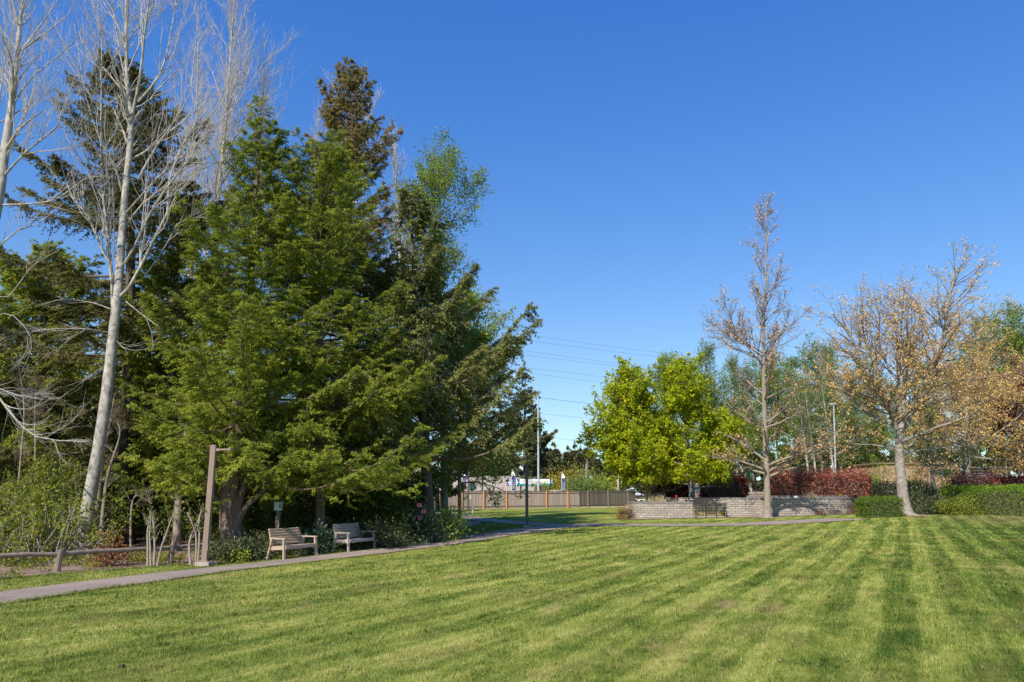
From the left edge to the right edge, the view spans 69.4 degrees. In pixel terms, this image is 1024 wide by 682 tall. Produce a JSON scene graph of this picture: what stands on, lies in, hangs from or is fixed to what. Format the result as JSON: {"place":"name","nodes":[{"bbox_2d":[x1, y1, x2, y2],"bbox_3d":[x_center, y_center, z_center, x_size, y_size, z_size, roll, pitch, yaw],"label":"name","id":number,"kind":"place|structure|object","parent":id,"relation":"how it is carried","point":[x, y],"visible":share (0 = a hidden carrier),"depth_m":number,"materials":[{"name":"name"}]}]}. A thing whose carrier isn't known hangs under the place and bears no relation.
{"place":"outdoors","nodes":[
{"label":"outdoors","id":0,"kind":"place"},
{"bbox_2d":[0,513,481,578],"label":"planting bed","id":1,"kind":"object","parent":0,"point":[69,568],"visible":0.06,"depth_m":23.28,"materials":[{"name":"brown soil"}]},
{"bbox_2d":[0,324,65,552],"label":"sapling","id":2,"kind":"object","parent":1,"relation":"on","point":[24,421],"visible":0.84,"depth_m":27.07,"materials":[{"name":"grey plant"}]},
{"bbox_2d":[6,326,72,548],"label":"sapling","id":3,"kind":"object","parent":1,"relation":"on","point":[35,407],"visible":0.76,"depth_m":28.11,"materials":[{"name":"grey plant"}]},
{"bbox_2d":[0,284,90,475],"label":"conifer tree","id":4,"kind":"object","parent":1,"relation":"on","point":[9,441],"visible":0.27,"depth_m":32.00,"materials":[{"name":"green plant"}]},
{"bbox_2d":[0,0,134,467],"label":"birch tree","id":5,"kind":"object","parent":1,"relation":"on","point":[8,139],"visible":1,"depth_m":25.34,"materials":[{"name":"grey plant"}]},
{"bbox_2d":[0,421,154,563],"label":"undergrowth","id":6,"kind":"object","parent":1,"relation":"on","point":[42,514],"visible":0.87,"depth_m":24.53,"materials":[{"name":"green plant"}]},
{"bbox_2d":[0,239,169,493],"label":"conifer tree","id":7,"kind":"object","parent":1,"relation":"on","point":[14,277],"visible":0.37,"depth_m":33.16,"materials":[{"name":"green plant"}]},
{"bbox_2d":[0,545,187,567],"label":"undergrowth","id":8,"kind":"object","parent":1,"relation":"on","point":[39,560],"visible":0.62,"depth_m":22.21,"materials":[{"name":"green plant"}]},
{"bbox_2d":[91,384,124,548],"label":"sapling","id":9,"kind":"object","parent":1,"relation":"on","point":[101,476],"visible":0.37,"depth_m":26.24,"materials":[{"name":"grey plant"}]},
{"bbox_2d":[96,406,129,557],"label":"sapling","id":10,"kind":"object","parent":1,"relation":"on","point":[112,457],"visible":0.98,"depth_m":24.93,"materials":[{"name":"grey plant"}]},
{"bbox_2d":[87,525,139,566],"bbox_3d":[-11.819,6.092,21.767,1.426,1.341,1.431,-1,-12,7],"label":"photinia sprout","id":11,"kind":"object","parent":1,"relation":"on","point":[107,557],"visible":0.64,"depth_m":21.77,"materials":[{"name":"red plant"}]},
{"bbox_2d":[0,552,230,576],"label":"ground cover","id":12,"kind":"object","parent":1,"relation":"on","point":[82,566],"visible":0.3,"depth_m":21.05,"materials":[{"name":"green plant"}]},
{"bbox_2d":[0,48,241,543],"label":"conifer tree","id":13,"kind":"object","parent":1,"relation":"on","point":[42,268],"visible":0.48,"depth_m":31.48,"materials":[{"name":"green plant"}]},
{"bbox_2d":[0,540,254,571],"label":"log rail fence","id":14,"kind":"object","parent":1,"relation":"on","point":[59,554],"visible":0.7,"depth_m":20.53,"materials":[{"name":"brown wood"}]},
{"bbox_2d":[123,482,157,554],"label":"sapling","id":15,"kind":"object","parent":1,"relation":"on","point":[130,527],"visible":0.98,"depth_m":25.39,"materials":[{"name":"grey plant"}]},
{"bbox_2d":[142,507,163,566],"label":"pruned shrub","id":16,"kind":"object","parent":1,"relation":"on","point":[149,532],"visible":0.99,"depth_m":21.94,"materials":[{"name":"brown plant"}]},
{"bbox_2d":[0,0,310,555],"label":"birch tree","id":17,"kind":"object","parent":1,"relation":"on","point":[92,481],"visible":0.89,"depth_m":27.48,"materials":[{"name":"grey plant"}]},
{"bbox_2d":[61,212,281,540],"bbox_3d":[-15.038,1.319,33.609,9.511,15.114,8.389,-8,-14,33],"label":"conifer tree","id":18,"kind":"object","parent":1,"relation":"on","point":[145,451],"visible":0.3,"depth_m":31.59,"materials":[{"name":"green plant"}]},
{"bbox_2d":[164,402,198,550],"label":"sapling","id":19,"kind":"object","parent":1,"relation":"on","point":[177,531],"visible":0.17,"depth_m":27.17,"materials":[{"name":"grey plant"}]},
{"bbox_2d":[168,0,214,510],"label":"poplar tree","id":20,"kind":"object","parent":1,"relation":"on","point":[197,96],"visible":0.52,"depth_m":42.42,"materials":[{"name":"grey plant"}]},
{"bbox_2d":[183,500,204,564],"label":"pruned shrub","id":21,"kind":"object","parent":1,"relation":"on","point":[191,536],"visible":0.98,"depth_m":22.15,"materials":[{"name":"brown plant"}]},
{"bbox_2d":[187,445,234,565],"bbox_3d":[-9.081,4.986,22.375,1.111,3.645,0.460,0,-12,0],"label":"lamp post","id":22,"kind":"object","parent":1,"relation":"on","point":[204,560],"visible":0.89,"depth_m":22.29,"materials":[{"name":"brown metal"}]},
{"bbox_2d":[181,0,269,504],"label":"poplar tree","id":23,"kind":"object","parent":1,"relation":"on","point":[221,169],"visible":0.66,"depth_m":41.49,"materials":[{"name":"grey plant"}]},
{"bbox_2d":[0,432,466,520],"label":"undergrowth","id":24,"kind":"object","parent":1,"relation":"on","point":[436,490],"visible":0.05,"depth_m":40.02,"materials":[{"name":"green plant"}]},
{"bbox_2d":[103,95,371,544],"bbox_3d":[-9.738,-1.162,27.584,8.712,17.840,8.171,7,-13,-29],"label":"hemlock tree","id":25,"kind":"object","parent":1,"relation":"on","point":[233,509],"visible":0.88,"depth_m":26.36,"materials":[{"name":"green plant"}]},
{"bbox_2d":[191,529,286,560],"bbox_3d":[-8.963,6.648,23.938,3.170,1.168,2.265,0,-12,0],"label":"hedge shrub","id":26,"kind":"object","parent":1,"relation":"on","point":[216,550],"visible":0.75,"depth_m":23.70,"materials":[{"name":"green plant"}]},
{"bbox_2d":[67,483,441,547],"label":"undergrowth","id":27,"kind":"object","parent":1,"relation":"on","point":[264,518],"visible":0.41,"depth_m":30.66,"materials":[{"name":"green plant"}]},
{"bbox_2d":[234,528,298,556],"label":"hedge shrub","id":28,"kind":"object","parent":1,"relation":"on","point":[260,539],"visible":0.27,"depth_m":25.29,"materials":[{"name":"green plant"}]},
{"bbox_2d":[236,18,297,481],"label":"poplar tree","id":29,"kind":"object","parent":1,"relation":"on","point":[263,88],"visible":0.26,"depth_m":43.84,"materials":[{"name":"grey plant"}]},
{"bbox_2d":[163,126,467,548],"bbox_3d":[-7.681,-0.449,29.602,11.846,17.028,9.962,0,-12,0],"label":"hemlock tree","id":30,"kind":"object","parent":1,"relation":"on","point":[329,165],"visible":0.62,"depth_m":28.43,"materials":[{"name":"green plant"}]},
{"bbox_2d":[263,55,431,506],"bbox_3d":[-8.027,-2.974,36.523,8.599,24.567,7.924,0,-12,0],"label":"spruce tree","id":31,"kind":"object","parent":1,"relation":"on","point":[348,80],"visible":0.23,"depth_m":37.11,"materials":[{"name":"green plant"}]},
{"bbox_2d":[320,64,396,333],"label":"poplar tree","id":32,"kind":"object","parent":1,"relation":"on","point":[362,135],"visible":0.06,"depth_m":46.33,"materials":[{"name":"brown plant"}]},
{"bbox_2d":[328,479,415,537],"bbox_3d":[-6.129,7.339,32.719,4.746,3.066,3.333,0,-12,0],"label":"green bush","id":33,"kind":"object","parent":1,"relation":"on","point":[375,504],"visible":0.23,"depth_m":32.31,"materials":[{"name":"green plant"}]},
{"bbox_2d":[380,109,421,502],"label":"poplar tree","id":34,"kind":"object","parent":1,"relation":"on","point":[395,168],"visible":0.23,"depth_m":48.80,"materials":[{"name":"grey plant"}]},
{"bbox_2d":[385,127,520,519],"bbox_3d":[-3.634,-1.467,43.200,8.060,23.914,8.662,11,-16,-43],"label":"alder tree","id":35,"kind":"object","parent":1,"relation":"on","point":[433,179],"visible":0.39,"depth_m":44.01,"materials":[{"name":"green plant"}]},
{"bbox_2d":[0,518,864,602],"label":"path","id":36,"kind":"structure","parent":0,"point":[38,591],"depth_m":22.73,"materials":[{"name":"concrete"}]},
{"bbox_2d":[435,512,561,524],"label":"side path","id":37,"kind":"structure","parent":0,"point":[493,520],"depth_m":44.55,"materials":[{"name":"concrete"}]},
{"bbox_2d":[0,494,1023,681],"bbox_3d":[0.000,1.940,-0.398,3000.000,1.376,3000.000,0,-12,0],"label":"lawn","id":38,"kind":"structure","parent":0,"point":[574,515],"depth_m":10.78,"materials":[{"name":"green plant"}]},
{"bbox_2d":[266,527,317,559],"bbox_3d":[-7.229,6.638,24.288,0.886,0.960,1.535,-6,-13,27],"label":"park bench","id":39,"kind":"object","parent":38,"relation":"on","point":[284,547],"visible":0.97,"depth_m":24.27,"materials":[{"name":"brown wood"}]},
{"bbox_2d":[289,518,340,554],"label":"rhododendron","id":40,"kind":"object","parent":38,"relation":"on","point":[322,535],"visible":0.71,"depth_m":25.64,"materials":[{"name":"green plant"}]},
{"bbox_2d":[320,516,364,550],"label":"rhododendron","id":41,"kind":"object","parent":38,"relation":"on","point":[338,546],"visible":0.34,"depth_m":27.20,"materials":[{"name":"green plant"}]},
{"bbox_2d":[332,523,376,551],"bbox_3d":[-5.733,7.094,26.746,0.886,0.960,1.535,-6,-13,27],"label":"park bench","id":42,"kind":"object","parent":38,"relation":"on","point":[349,534],"visible":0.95,"depth_m":26.67,"materials":[{"name":"grey wood"}]},
{"bbox_2d":[338,513,419,549],"bbox_3d":[-5.107,7.149,27.677,3.328,1.440,2.502,0,-12,0],"label":"rhododendron","id":43,"kind":"object","parent":38,"relation":"on","point":[391,538],"visible":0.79,"depth_m":27.39,"materials":[{"name":"green plant"}]},
{"bbox_2d":[370,492,426,542],"bbox_3d":[-4.507,7.257,30.176,2.756,2.203,2.739,-6,-13,27],"label":"rhododendron","id":44,"kind":"object","parent":38,"relation":"on","point":[399,512],"visible":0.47,"depth_m":29.91,"materials":[{"name":"green plant"}]},
{"bbox_2d":[395,503,447,543],"bbox_3d":[-3.735,7.255,29.694,2.252,2.049,2.403,10,-15,-40],"label":"rhododendron","id":45,"kind":"object","parent":38,"relation":"on","point":[420,518],"visible":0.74,"depth_m":29.40,"materials":[{"name":"green plant"}]},
{"bbox_2d":[408,514,452,543],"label":"rhododendron","id":46,"kind":"object","parent":38,"relation":"on","point":[436,536],"visible":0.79,"depth_m":29.17,"materials":[{"name":"green plant"}]},
{"bbox_2d":[330,183,548,518],"bbox_3d":[-3.405,0.394,33.032,9.823,16.480,12.710,0,-12,0],"label":"spruce tree","id":47,"kind":"object","parent":38,"relation":"on","point":[442,322],"visible":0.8,"depth_m":32.48,"materials":[{"name":"green plant"}]},
{"bbox_2d":[431,453,469,510],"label":"backdrop conifer","id":48,"kind":"object","parent":38,"relation":"on","point":[454,492],"visible":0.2,"depth_m":68.39,"materials":[{"name":"green plant"}]},
{"bbox_2d":[419,488,483,541],"bbox_3d":[-2.834,7.281,30.828,3.356,2.368,3.302,0,-12,0],"label":"rhododendron","id":49,"kind":"object","parent":38,"relation":"on","point":[452,522],"visible":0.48,"depth_m":30.39,"materials":[{"name":"green plant"}]},
{"bbox_2d":[396,288,533,529],"bbox_3d":[-2.923,3.205,38.236,6.270,12.815,6.600,-11,-16,43],"label":"alder tree","id":50,"kind":"object","parent":38,"relation":"on","point":[492,473],"visible":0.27,"depth_m":38.00,"materials":[{"name":"green plant"}]},
{"bbox_2d":[439,476,534,490],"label":"clinic building","id":51,"kind":"structure","parent":38,"relation":"on","point":[504,486],"depth_m":97.50,"materials":[{"name":"beige"}]},
{"bbox_2d":[414,491,579,509],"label":"board fence","id":52,"kind":"object","parent":38,"relation":"on","point":[543,499],"visible":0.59,"depth_m":78.69,"materials":[{"name":"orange wood"}]},
{"bbox_2d":[513,375,539,490],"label":"streetlight","id":53,"kind":"object","parent":38,"relation":"on","point":[538,483],"visible":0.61,"depth_m":87.27,"materials":[{"name":"grey metal"}]},
{"bbox_2d":[523,459,532,527],"bbox_3d":[0.832,8.025,38.888,0.535,3.595,0.834,0,-12,0],"label":"lamp post","id":54,"kind":"object","parent":38,"relation":"on","point":[526,499],"visible":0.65,"depth_m":38.58,"materials":[{"name":"metal"}]},
{"bbox_2d":[499,383,557,479],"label":"conifer","id":55,"kind":"object","parent":38,"relation":"on","point":[546,438],"visible":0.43,"depth_m":102.53,"materials":[{"name":"green plant"}]},
{"bbox_2d":[547,441,564,478],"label":"distant evergreen","id":56,"kind":"object","parent":38,"relation":"on","point":[557,455],"visible":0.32,"depth_m":196.59,"materials":[{"name":"green plant"}]},
{"bbox_2d":[560,446,575,475],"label":"distant evergreen","id":57,"kind":"object","parent":38,"relation":"on","point":[568,456],"visible":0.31,"depth_m":201.99,"materials":[{"name":"green plant"}]},
{"bbox_2d":[547,458,590,489],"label":"yellow tree","id":58,"kind":"object","parent":38,"relation":"on","point":[568,476],"visible":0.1,"depth_m":96.00,"materials":[{"name":"green plant"}]},
{"bbox_2d":[570,446,590,475],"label":"distant evergreen","id":59,"kind":"object","parent":38,"relation":"on","point":[581,457],"visible":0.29,"depth_m":196.98,"materials":[{"name":"green plant"}]},
{"bbox_2d":[554,465,608,490],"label":"green tree","id":60,"kind":"object","parent":38,"relation":"on","point":[578,485],"visible":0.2,"depth_m":90.82,"materials":[{"name":"green plant"}]},
{"bbox_2d":[590,453,608,485],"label":"distant evergreen","id":61,"kind":"object","parent":38,"relation":"on","point":[597,467],"visible":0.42,"depth_m":196.21,"materials":[{"name":"green plant"}]},
{"bbox_2d":[580,490,635,507],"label":"board fence","id":62,"kind":"object","parent":38,"relation":"on","point":[595,499],"visible":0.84,"depth_m":83.10,"materials":[{"name":"grey wood"}]},
{"bbox_2d":[573,355,691,500],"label":"maple tree","id":63,"kind":"object","parent":38,"relation":"on","point":[625,454],"visible":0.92,"depth_m":55.03,"materials":[{"name":"green plant"}]},
{"bbox_2d":[628,501,693,518],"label":"stone wall","id":64,"kind":"structure","parent":38,"relation":"on","point":[646,510],"depth_m":47.51,"materials":[{"name":"grey stone"}]},
{"bbox_2d":[645,481,689,496],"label":"photinia hedge","id":65,"kind":"object","parent":38,"relation":"on","point":[683,492],"visible":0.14,"depth_m":58.34,"materials":[{"name":"red plant"}]},
{"bbox_2d":[640,348,708,441],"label":"back alder","id":66,"kind":"object","parent":38,"relation":"on","point":[655,374],"visible":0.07,"depth_m":72.01,"materials":[{"name":"green plant"}]},
{"bbox_2d":[619,351,750,496],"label":"maple tree","id":67,"kind":"object","parent":38,"relation":"on","point":[682,395],"visible":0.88,"depth_m":53.86,"materials":[{"name":"green plant"}]},
{"bbox_2d":[648,497,724,514],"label":"stone wall","id":68,"kind":"structure","parent":38,"relation":"on","point":[694,500],"depth_m":53.13,"materials":[{"name":"grey stone"}]},
{"bbox_2d":[674,337,752,477],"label":"back alder","id":69,"kind":"object","parent":38,"relation":"on","point":[713,389],"visible":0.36,"depth_m":70.33,"materials":[{"name":"green plant"}]},
{"bbox_2d":[699,472,750,497],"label":"photinia hedge","id":70,"kind":"object","parent":38,"relation":"on","point":[739,487],"visible":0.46,"depth_m":58.41,"materials":[{"name":"red plant"}]},
{"bbox_2d":[616,514,839,519],"bbox_3d":[14.213,11.191,47.112,15.633,0.335,1.600,0,-12,0],"label":"wall bed","id":71,"kind":"object","parent":38,"relation":"on","point":[749,516],"visible":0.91,"depth_m":47.07,"materials":[{"name":"brown plant"}]},
{"bbox_2d":[693,503,727,517],"bbox_3d":[12.636,10.828,47.184,2.080,0.935,0.645,1,-12,-3],"label":"slatted bench","id":72,"kind":"object","parent":71,"relation":"on","point":[711,504],"visible":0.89,"depth_m":46.96,"materials":[{"name":"black wood"}]},
{"bbox_2d":[703,352,773,476],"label":"back alder","id":73,"kind":"object","parent":38,"relation":"on","point":[731,362],"visible":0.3,"depth_m":77.86,"materials":[{"name":"green plant"}]},
{"bbox_2d":[725,358,781,490],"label":"back alder","id":74,"kind":"object","parent":38,"relation":"on","point":[746,369],"visible":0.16,"depth_m":83.89,"materials":[{"name":"green plant"}]},
{"bbox_2d":[743,348,801,473],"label":"back alder","id":75,"kind":"object","parent":38,"relation":"on","point":[757,405],"visible":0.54,"depth_m":73.68,"materials":[{"name":"green plant"}]},
{"bbox_2d":[724,497,855,516],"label":"stone wall","id":76,"kind":"structure","parent":38,"relation":"on","point":[742,507],"depth_m":47.63,"materials":[{"name":"grey stone"}]},
{"bbox_2d":[771,355,825,478],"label":"back alder","id":77,"kind":"object","parent":38,"relation":"on","point":[799,377],"visible":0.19,"depth_m":81.73,"materials":[{"name":"green plant"}]},
{"bbox_2d":[773,364,838,474],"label":"pale trunk tree","id":78,"kind":"object","parent":38,"relation":"on","point":[802,424],"visible":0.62,"depth_m":65.82,"materials":[{"name":"green plant"}]},
{"bbox_2d":[781,373,839,472],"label":"pale trunk tree","id":79,"kind":"object","parent":38,"relation":"on","point":[807,425],"visible":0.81,"depth_m":65.70,"materials":[{"name":"green plant"}]},
{"bbox_2d":[769,462,872,499],"bbox_3d":[23.262,11.080,55.884,7.835,3.860,2.969,0,-12,0],"label":"photinia hedge","id":80,"kind":"object","parent":38,"relation":"on","point":[820,483],"visible":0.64,"depth_m":55.43,"materials":[{"name":"red plant"}]},
{"bbox_2d":[782,332,863,470],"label":"back alder","id":81,"kind":"object","parent":38,"relation":"on","point":[810,359],"visible":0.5,"depth_m":71.92,"materials":[{"name":"green plant"}]},
{"bbox_2d":[796,377,867,471],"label":"pale trunk tree","id":82,"kind":"object","parent":38,"relation":"on","point":[825,404],"visible":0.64,"depth_m":65.76,"materials":[{"name":"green plant"}]},
{"bbox_2d":[805,341,875,472],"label":"back alder","id":83,"kind":"object","parent":38,"relation":"on","point":[852,422],"visible":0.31,"depth_m":78.63,"materials":[{"name":"green plant"}]},
{"bbox_2d":[839,355,896,463],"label":"back alder","id":84,"kind":"object","parent":38,"relation":"on","point":[871,455],"visible":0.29,"depth_m":84.34,"materials":[{"name":"green plant"}]},
{"bbox_2d":[853,494,905,517],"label":"clipped hedge","id":85,"kind":"object","parent":38,"relation":"on","point":[875,507],"visible":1,"depth_m":42.32,"materials":[{"name":"green plant"}]},
{"bbox_2d":[864,382,929,462],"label":"back alder","id":86,"kind":"object","parent":38,"relation":"on","point":[894,434],"visible":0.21,"depth_m":87.41,"materials":[{"name":"grey plant"}]},
{"bbox_2d":[870,477,940,511],"bbox_3d":[25.369,10.046,48.067,4.037,2.485,2.872,-1,-12,7],"label":"shrub hedge","id":87,"kind":"object","parent":38,"relation":"on","point":[879,489],"visible":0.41,"depth_m":47.60,"materials":[{"name":"green plant"}]},
{"bbox_2d":[890,360,954,462],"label":"back alder","id":88,"kind":"object","parent":38,"relation":"on","point":[910,426],"visible":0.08,"depth_m":89.42,"materials":[{"name":"green plant"}]},
{"bbox_2d":[908,481,940,514],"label":"garden shrub","id":89,"kind":"object","parent":38,"relation":"on","point":[919,500],"visible":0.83,"depth_m":45.52,"materials":[{"name":"green plant"}]},
{"bbox_2d":[863,326,1023,481],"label":"oak tree","id":90,"kind":"object","parent":38,"relation":"on","point":[997,441],"visible":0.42,"depth_m":56.26,"materials":[{"name":"orange plant"}]},
{"bbox_2d":[906,401,981,488],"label":"tree","id":91,"kind":"object","parent":38,"relation":"on","point":[961,453],"visible":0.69,"depth_m":52.35,"materials":[{"name":"brown plant"}]},
{"bbox_2d":[923,462,972,497],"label":"young tree","id":92,"kind":"object","parent":38,"relation":"on","point":[945,476],"visible":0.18,"depth_m":59.89,"materials":[{"name":"green plant"}]},
{"bbox_2d":[927,490,988,514],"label":"garden shrub","id":93,"kind":"object","parent":38,"relation":"on","point":[956,508],"visible":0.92,"depth_m":45.12,"materials":[{"name":"green plant"}]},
{"bbox_2d":[947,467,1001,490],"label":"plum hedge","id":94,"kind":"object","parent":38,"relation":"on","point":[977,482],"visible":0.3,"depth_m":53.69,"materials":[{"name":"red plant"}]},
{"bbox_2d":[943,336,1006,469],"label":"back alder","id":95,"kind":"object","parent":38,"relation":"on","point":[956,361],"visible":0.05,"depth_m":82.01,"materials":[{"name":"grey plant"}]},
{"bbox_2d":[939,483,1023,515],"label":"clipped hedge","id":96,"kind":"object","parent":38,"relation":"on","point":[1008,499],"visible":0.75,"depth_m":44.81,"materials":[{"name":"green plant"}]},
{"bbox_2d":[952,306,1023,475],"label":"back alder","id":97,"kind":"object","parent":38,"relation":"on","point":[995,357],"visible":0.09,"depth_m":76.56,"materials":[{"name":"grey plant"}]},
{"bbox_2d":[962,350,1023,476],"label":"plum tree","id":98,"kind":"object","parent":38,"relation":"on","point":[1001,425],"visible":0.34,"depth_m":59.69,"materials":[{"name":"brown plant"}]},
{"bbox_2d":[980,299,1023,461],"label":"back alder","id":99,"kind":"object","parent":38,"relation":"on","point":[1018,343],"visible":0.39,"depth_m":73.29,"materials":[{"name":"green plant"}]},
{"bbox_2d":[987,473,1023,490],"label":"plum hedge","id":100,"kind":"object","parent":38,"relation":"on","point":[1003,480],"visible":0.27,"depth_m":54.65,"materials":[{"name":"purple plant"}]},
{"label":"tree bed","id":101,"kind":"structure","parent":38,"relation":"on","visible":0},
{"bbox_2d":[788,236,1023,515],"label":"oak tree","id":102,"kind":"object","parent":101,"relation":"on","point":[908,349],"visible":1,"depth_m":44.69,"materials":[{"name":"orange plant"}]},
{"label":"tree bed","id":103,"kind":"structure","parent":38,"relation":"on","visible":0},
{"bbox_2d":[700,191,843,517],"bbox_3d":[15.682,0.441,47.757,8.077,21.502,6.827,0,-12,0],"label":"tall oak","id":104,"kind":"object","parent":103,"relation":"on","point":[767,511],"visible":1,"depth_m":46.73,"materials":[{"name":"grey plant"}]},
{"bbox_2d":[0,0,1023,488],"label":"sky","id":105,"kind":"structure","parent":0,"point":[628,147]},
{"bbox_2d":[849,463,962,496],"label":"tan building","id":106,"kind":"structure","parent":0,"point":[875,467],"depth_m":68.98,"materials":[{"name":"paint"}]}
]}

